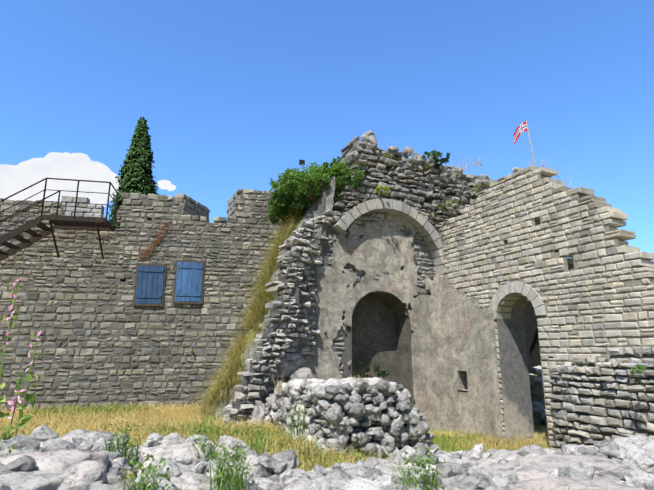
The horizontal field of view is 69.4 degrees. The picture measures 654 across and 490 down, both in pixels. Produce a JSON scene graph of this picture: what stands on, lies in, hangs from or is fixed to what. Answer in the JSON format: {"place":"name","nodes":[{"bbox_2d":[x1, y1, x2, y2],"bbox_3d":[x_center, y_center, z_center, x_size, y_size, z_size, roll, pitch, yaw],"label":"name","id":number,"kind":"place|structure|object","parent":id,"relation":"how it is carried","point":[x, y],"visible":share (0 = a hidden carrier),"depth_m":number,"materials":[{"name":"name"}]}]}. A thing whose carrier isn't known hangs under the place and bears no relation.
{"place":"outdoors","nodes":[
{"label":"outdoors","id":0,"kind":"place"},
{"bbox_2d":[61,195,103,217],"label":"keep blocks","id":1,"kind":"structure","parent":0,"point":[90,210],"depth_m":16.04,"materials":[{"name":"grey stone"}]},
{"bbox_2d":[0,152,175,206],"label":"cloud","id":2,"kind":"structure","parent":0,"point":[32,171],"depth_m":781.03,"materials":[{"name":"white"}]},
{"bbox_2d":[105,117,158,281],"bbox_3d":[-9.011,-1.517,22.047,2.318,9.841,2.375,0,-13,1],"label":"cypress tree","id":3,"kind":"object","parent":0,"point":[132,170],"depth_m":22.15,"materials":[{"name":"green plant"}]},
{"bbox_2d":[121,160,304,400],"bbox_3d":[-3.524,0.782,15.068,5.604,7.896,0.100,3,-13,-11],"label":"hardware piece","id":4,"kind":"object","parent":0,"point":[301,162],"visible":0.13,"depth_m":14.85,"materials":[{"name":"black metal"}]},
{"bbox_2d":[0,373,554,480],"bbox_3d":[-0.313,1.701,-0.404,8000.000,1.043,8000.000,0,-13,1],"label":"terrain","id":5,"kind":"structure","parent":0,"point":[540,428],"depth_m":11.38,"materials":[{"name":"yellow plant"}]},
{"bbox_2d":[0,276,51,439],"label":"hollyhock plant","id":6,"kind":"object","parent":5,"relation":"on","point":[24,420],"visible":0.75,"depth_m":5.65,"materials":[{"name":"green plant"}]},
{"bbox_2d":[0,178,118,260],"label":"metal staircase","id":7,"kind":"structure","parent":5,"relation":"on","point":[97,224],"depth_m":13.48,"materials":[{"name":"metal"}]},
{"bbox_2d":[0,188,282,410],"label":"curtain wall stones","id":8,"kind":"object","parent":5,"relation":"on","point":[38,362],"visible":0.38,"depth_m":14.01,"materials":[{"name":"grey stone"}]},
{"bbox_2d":[0,189,282,410],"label":"curtain wall","id":9,"kind":"structure","parent":8,"relation":"attached to","point":[133,275],"depth_m":14.04,"materials":[{"name":"grey stone"}]},
{"bbox_2d":[139,219,173,259],"bbox_3d":[-5.307,-0.182,14.592,1.048,1.393,0.084,2,-13,-11],"label":"dry creeper","id":10,"kind":"object","parent":8,"relation":"attached to","point":[156,240],"visible":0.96,"depth_m":14.59,"materials":[{"name":"brown plant"}]},
{"bbox_2d":[133,260,204,305],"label":"window frames","id":11,"kind":"structure","parent":8,"relation":"attached to","point":[174,302],"depth_m":14.39,"materials":[{"name":"wood"}]},
{"bbox_2d":[135,262,202,303],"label":"window shutters","id":12,"kind":"object","parent":11,"relation":"attached to","point":[153,295],"depth_m":14.38,"materials":[{"name":"blue wood"}]},
{"bbox_2d":[175,193,209,221],"bbox_3d":[-4.516,-0.906,15.905,0.339,1.172,1.846,-3,-13,12],"label":"stone battlement","id":13,"kind":"object","parent":8,"relation":"attached to","point":[193,207],"visible":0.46,"depth_m":15.67,"materials":[{"name":"grey stone"}]},
{"bbox_2d":[227,191,246,220],"bbox_3d":[-3.113,-1.091,16.213,0.338,1.354,1.724,6,-14,-24],"label":"merlon side","id":14,"kind":"object","parent":8,"relation":"attached to","point":[232,209],"visible":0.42,"depth_m":16.13,"materials":[{"name":"grey stone"}]},
{"bbox_2d":[186,190,312,421],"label":"slope grass","id":15,"kind":"structure","parent":5,"relation":"on","point":[284,234],"depth_m":12.94,"materials":[{"name":"plant"}]},
{"bbox_2d":[273,194,300,225],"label":"shrub twigs","id":16,"kind":"object","parent":15,"relation":"on","point":[286,218],"visible":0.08,"depth_m":14.19,"materials":[{"name":"green plant"}]},
{"bbox_2d":[223,309,315,425],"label":"slope boulders","id":17,"kind":"object","parent":5,"relation":"on","point":[293,369],"visible":0.33,"depth_m":11.37,"materials":[{"name":"grey stone"}]},
{"bbox_2d":[206,175,334,420],"bbox_3d":[-2.293,1.765,13.155,5.081,7.554,3.871,0,-13,1],"label":"broken wall edge","id":18,"kind":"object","parent":5,"relation":"on","point":[251,343],"depth_m":12.59,"materials":[{"name":"grey stone"}]},
{"bbox_2d":[220,210,333,426],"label":"broken wall stones","id":19,"kind":"object","parent":18,"relation":"attached to","point":[284,254],"visible":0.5,"depth_m":11.63,"materials":[{"name":"grey stone"}]},
{"bbox_2d":[228,218,330,424],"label":"stone wall","id":20,"kind":"structure","parent":18,"relation":"attached to","point":[300,299],"depth_m":11.55,"materials":[{"name":"grey stone"}]},
{"bbox_2d":[267,188,309,226],"bbox_3d":[-1.112,-1.048,14.428,1.460,1.349,1.576,0,-13,1],"label":"shrub on ruin","id":21,"kind":"object","parent":18,"relation":"on","point":[281,211],"visible":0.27,"depth_m":13.98,"materials":[{"name":"green plant"}]},
{"bbox_2d":[269,161,355,214],"bbox_3d":[-0.293,-1.577,14.249,2.922,1.884,2.181,0,-13,1],"label":"shrub on ruin","id":22,"kind":"object","parent":18,"relation":"attached to","point":[293,176],"depth_m":13.62,"materials":[{"name":"green plant"}]},
{"bbox_2d":[0,424,653,489],"bbox_3d":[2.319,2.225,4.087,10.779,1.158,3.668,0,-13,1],"label":"rocks","id":23,"kind":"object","parent":5,"relation":"on","point":[62,470],"visible":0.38,"depth_m":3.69,"materials":[{"name":"grey stone"}]},
{"bbox_2d":[0,402,459,489],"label":"weeds","id":24,"kind":"object","parent":23,"relation":"on","point":[236,482],"visible":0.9,"depth_m":3.48,"materials":[{"name":"green plant"}]},
{"bbox_2d":[264,377,440,459],"bbox_3d":[0.368,3.666,9.947,2.796,1.869,3.774,6,-14,-25],"label":"rubble pile","id":25,"kind":"object","parent":5,"relation":"on","point":[409,415],"visible":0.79,"depth_m":8.48,"materials":[{"name":"grey stone"}]},
{"bbox_2d":[273,372,365,388],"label":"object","id":26,"kind":"object","parent":25,"relation":"on","point":[280,386],"visible":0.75,"depth_m":9.21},
{"bbox_2d":[312,212,435,378],"bbox_3d":[1.140,2.180,13.482,6.663,7.103,0.447,6,-14,-26],"label":"exposed stonework","id":27,"kind":"object","parent":5,"relation":"on","point":[423,261],"visible":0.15,"depth_m":14.08,"materials":[{"name":"grey stone"}]},
{"bbox_2d":[331,198,443,274],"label":"stone arch","id":28,"kind":"structure","parent":27,"relation":"attached to","point":[421,223],"depth_m":14.26,"materials":[{"name":"grey stone"}]},
{"bbox_2d":[350,291,413,405],"bbox_3d":[1.379,3.684,13.455,2.040,4.740,0.820,6,-14,-26],"label":"arched niche","id":29,"kind":"object","parent":5,"relation":"on","point":[380,331],"visible":0.29,"depth_m":14.07,"materials":[{"name":"paint"}]},
{"bbox_2d":[353,362,389,378],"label":"weeds","id":30,"kind":"object","parent":29,"relation":"attached to","point":[379,372],"visible":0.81,"depth_m":12.56,"materials":[{"name":"green plant"}]},
{"bbox_2d":[529,366,546,423],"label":"rubble behind door","id":31,"kind":"object","parent":5,"relation":"on","point":[537,393],"depth_m":14.62,"materials":[{"name":"grey stone"}]},
{"bbox_2d":[497,301,540,372],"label":"shaded wall","id":32,"kind":"structure","parent":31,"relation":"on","point":[532,339],"depth_m":15.57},
{"bbox_2d":[436,166,653,449],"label":"stone wall","id":33,"kind":"structure","parent":5,"relation":"on","point":[635,256],"depth_m":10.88,"materials":[{"name":"beige stone"}]},
{"bbox_2d":[457,371,468,390],"bbox_3d":[3.904,3.782,13.192,0.330,0.560,0.440,6,-14,-26],"label":"small window opening","id":34,"kind":"object","parent":33,"relation":"in","point":[462,380],"visible":0.52,"depth_m":13.36,"materials":[{"name":"grey stone"}]},
{"bbox_2d":[351,137,608,216],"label":"dry grass on ruin","id":35,"kind":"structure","parent":33,"relation":"on","point":[478,163],"depth_m":14.22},
{"bbox_2d":[497,293,551,448],"bbox_3d":[5.156,3.423,11.649,1.000,4.461,1.248,6,-14,-26],"label":"archway","id":36,"kind":"object","parent":33,"relation":"in","point":[517,405],"visible":0.44,"depth_m":12.23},
{"bbox_2d":[525,120,535,166],"bbox_3d":[5.596,-2.471,12.852,0.190,2.041,0.034,-6,-14,25],"label":"flag pole","id":37,"kind":"object","parent":33,"relation":"on","point":[530,142],"visible":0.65,"depth_m":12.92,"materials":[{"name":"white metal"}]},
{"bbox_2d":[513,121,526,144],"bbox_3d":[5.350,-3.112,13.085,0.363,0.646,0.069,-7,-14,27],"label":"flag cloth","id":38,"kind":"object","parent":37,"relation":"attached to","point":[521,128],"visible":1,"depth_m":13.11,"materials":[{"name":"fabric"}]},
{"bbox_2d":[0,0,653,260],"label":"sky","id":39,"kind":"structure","parent":0,"point":[231,95],"materials":[{"name":"blue"}]},
{"bbox_2d":[275,393,411,452],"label":"stones","id":40,"kind":"object","parent":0,"point":[358,427],"depth_m":8.53,"materials":[{"name":"grey stone"}]},
{"bbox_2d":[267,381,426,456],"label":"nave stub stones","id":41,"kind":"object","parent":40,"relation":"attached to","point":[323,422],"visible":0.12,"depth_m":8.46,"materials":[{"name":"grey stone"}]},
{"bbox_2d":[304,197,443,430],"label":"plastered wall","id":42,"kind":"structure","parent":0,"point":[368,251],"depth_m":13.65,"materials":[{"name":"grey paint"}]},
{"bbox_2d":[331,136,496,234],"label":"ruined stone wall","id":43,"kind":"structure","parent":42,"relation":"on","point":[419,189],"depth_m":14.58,"materials":[{"name":"grey stone"}]},
{"bbox_2d":[320,162,366,192],"bbox_3d":[0.469,-1.961,14.015,1.498,1.140,1.351,0,-13,1],"label":"shrub on ruin","id":44,"kind":"object","parent":43,"relation":"on","point":[341,171],"visible":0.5,"depth_m":13.58,"materials":[{"name":"green plant"}]},
{"bbox_2d":[376,186,388,195],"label":"plant tuft","id":45,"kind":"object","parent":43,"relation":"on","point":[382,187],"visible":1,"depth_m":13.63,"materials":[{"name":"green plant"}]},
{"bbox_2d":[385,152,402,161],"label":"grass tuft","id":46,"kind":"object","parent":43,"relation":"on","point":[387,155],"visible":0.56,"depth_m":14.61,"materials":[{"name":"green plant"}]},
{"bbox_2d":[334,130,492,197],"bbox_3d":[3.499,-2.013,15.731,7.833,2.580,1.230,6,-14,-25],"label":"loose rubble","id":47,"kind":"object","parent":43,"relation":"on","point":[368,138],"visible":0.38,"depth_m":15.15,"materials":[{"name":"grey stone"}]},
{"bbox_2d":[409,159,429,170],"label":"grass tuft","id":48,"kind":"object","parent":43,"relation":"attached to","point":[424,168],"visible":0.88,"depth_m":14.73,"materials":[{"name":"green plant"}]},
{"bbox_2d":[422,150,450,168],"bbox_3d":[3.516,-2.768,15.259,0.914,0.578,0.676,0,-13,1],"label":"shrub","id":49,"kind":"object","parent":43,"relation":"attached to","point":[437,160],"visible":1,"depth_m":15.15,"materials":[{"name":"green plant"}]},
{"bbox_2d":[436,200,462,211],"bbox_3d":[3.676,-1.191,14.336,0.848,0.421,0.443,3,-13,-13],"label":"grass tuft","id":50,"kind":"object","parent":43,"relation":"attached to","point":[445,204],"visible":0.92,"depth_m":14.28,"materials":[{"name":"green plant"}]},
{"bbox_2d":[474,183,490,191],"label":"grass tuft","id":51,"kind":"object","parent":43,"relation":"attached to","point":[477,186],"visible":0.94,"depth_m":13.51,"materials":[{"name":"green plant"}]},
{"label":"twigs of shrub on ruin","id":52,"kind":"object","parent":43,"relation":"on","visible":0},
{"bbox_2d":[322,156,340,169],"bbox_3d":[0.148,-2.348,14.027,0.587,0.441,0.563,0,-13,1],"label":"grass tuft","id":53,"kind":"object","parent":52,"relation":"on","point":[335,162],"visible":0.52,"depth_m":13.85,"materials":[{"name":"green plant"}]},
{"bbox_2d":[548,346,653,449],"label":"stone wall","id":54,"kind":"structure","parent":0,"point":[562,417],"depth_m":9.27,"materials":[{"name":"grey stone"}]},
{"bbox_2d":[630,363,646,384],"bbox_3d":[5.453,2.271,8.293,0.264,0.379,0.250,0,-13,1],"label":"wall plant","id":55,"kind":"object","parent":54,"relation":"attached to","point":[639,366],"visible":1,"depth_m":8.28,"materials":[{"name":"green plant"}]}
]}

